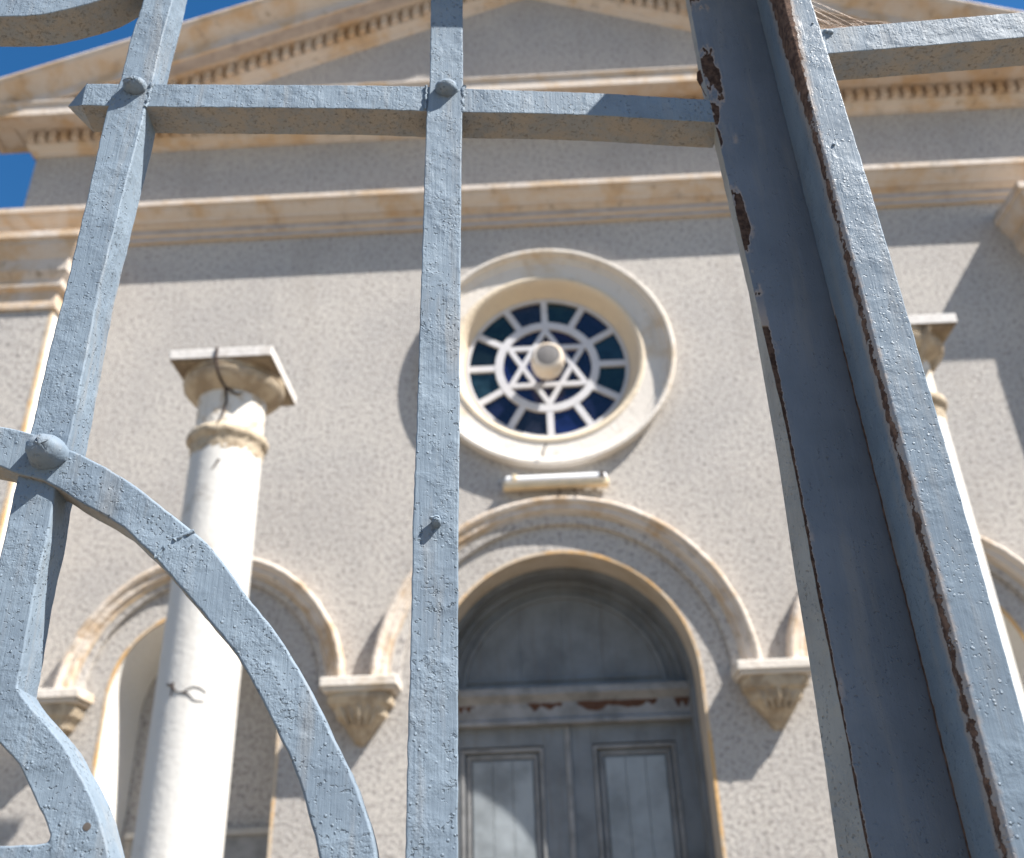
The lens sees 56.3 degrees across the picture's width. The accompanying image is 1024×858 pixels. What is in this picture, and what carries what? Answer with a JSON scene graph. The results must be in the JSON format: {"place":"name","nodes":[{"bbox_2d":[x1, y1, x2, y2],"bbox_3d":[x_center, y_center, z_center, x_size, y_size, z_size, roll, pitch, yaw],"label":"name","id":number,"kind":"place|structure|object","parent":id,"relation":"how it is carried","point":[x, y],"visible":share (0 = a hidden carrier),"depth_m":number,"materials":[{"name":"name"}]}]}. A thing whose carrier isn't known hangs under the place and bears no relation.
{"place":"outdoors","nodes":[
{"label":"outdoors","id":0,"kind":"place"},
{"bbox_2d":[131,346,296,857],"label":"stone column","id":1,"kind":"structure","parent":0,"point":[235,396],"depth_m":6.47,"materials":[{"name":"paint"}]},
{"bbox_2d":[0,0,1023,208],"label":"sky","id":2,"kind":"structure","parent":0,"point":[16,169],"materials":[{"name":"blue"}]},
{"bbox_2d":[908,313,1023,719],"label":"stone column","id":3,"kind":"structure","parent":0,"point":[931,332],"depth_m":7.06,"materials":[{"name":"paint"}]},
{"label":"ground","id":4,"kind":"structure","parent":0,"visible":0},
{"bbox_2d":[0,0,968,857],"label":"iron gate leaf","id":5,"kind":"object","parent":4,"relation":"on","point":[888,782],"visible":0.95,"depth_m":0.71,"materials":[{"name":"blue paint"}]},
{"bbox_2d":[0,0,1023,857],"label":"synagogue","id":6,"kind":"structure","parent":4,"relation":"on","point":[634,674],"depth_m":9.18,"materials":[{"name":"paint"}]},
{"bbox_2d":[531,343,563,379],"bbox_3d":[0.349,-0.637,9.410,0.330,0.330,0.364,-3,-28,1],"label":"round lamp","id":7,"kind":"object","parent":6,"relation":"attached to","point":[547,361],"visible":1,"depth_m":9.26,"materials":[{"name":"beige paint"}]},
{"bbox_2d":[503,470,608,495],"bbox_3d":[0.399,0.532,8.675,0.960,0.233,0.174,-3,-28,1],"label":"batten lamp","id":8,"kind":"object","parent":6,"relation":"attached to","point":[516,483],"visible":1,"depth_m":8.65,"materials":[{"name":"beige plastic"}]},
{"bbox_2d":[460,249,675,469],"bbox_3d":[0.351,-0.664,9.551,2.500,2.500,0.480,-3,-28,1],"label":"round window","id":9,"kind":"structure","parent":6,"relation":"in","point":[615,338],"depth_m":9.59,"materials":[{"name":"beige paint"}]},
{"bbox_2d":[458,567,715,857],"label":"door","id":10,"kind":"structure","parent":6,"relation":"in","point":[579,730],"depth_m":8.33,"materials":[{"name":"grey paint"}]},
{"bbox_2d":[756,0,1023,857],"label":"iron gate leaf","id":11,"kind":"object","parent":4,"relation":"on","point":[978,718],"visible":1,"depth_m":0.69,"materials":[{"name":"blue paint"}]},
{"bbox_2d":[812,1,919,28],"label":"spider web","id":12,"kind":"object","parent":11,"relation":"on","point":[839,18],"visible":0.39,"depth_m":0.90,"materials":[{"name":"fabric"}]}
]}

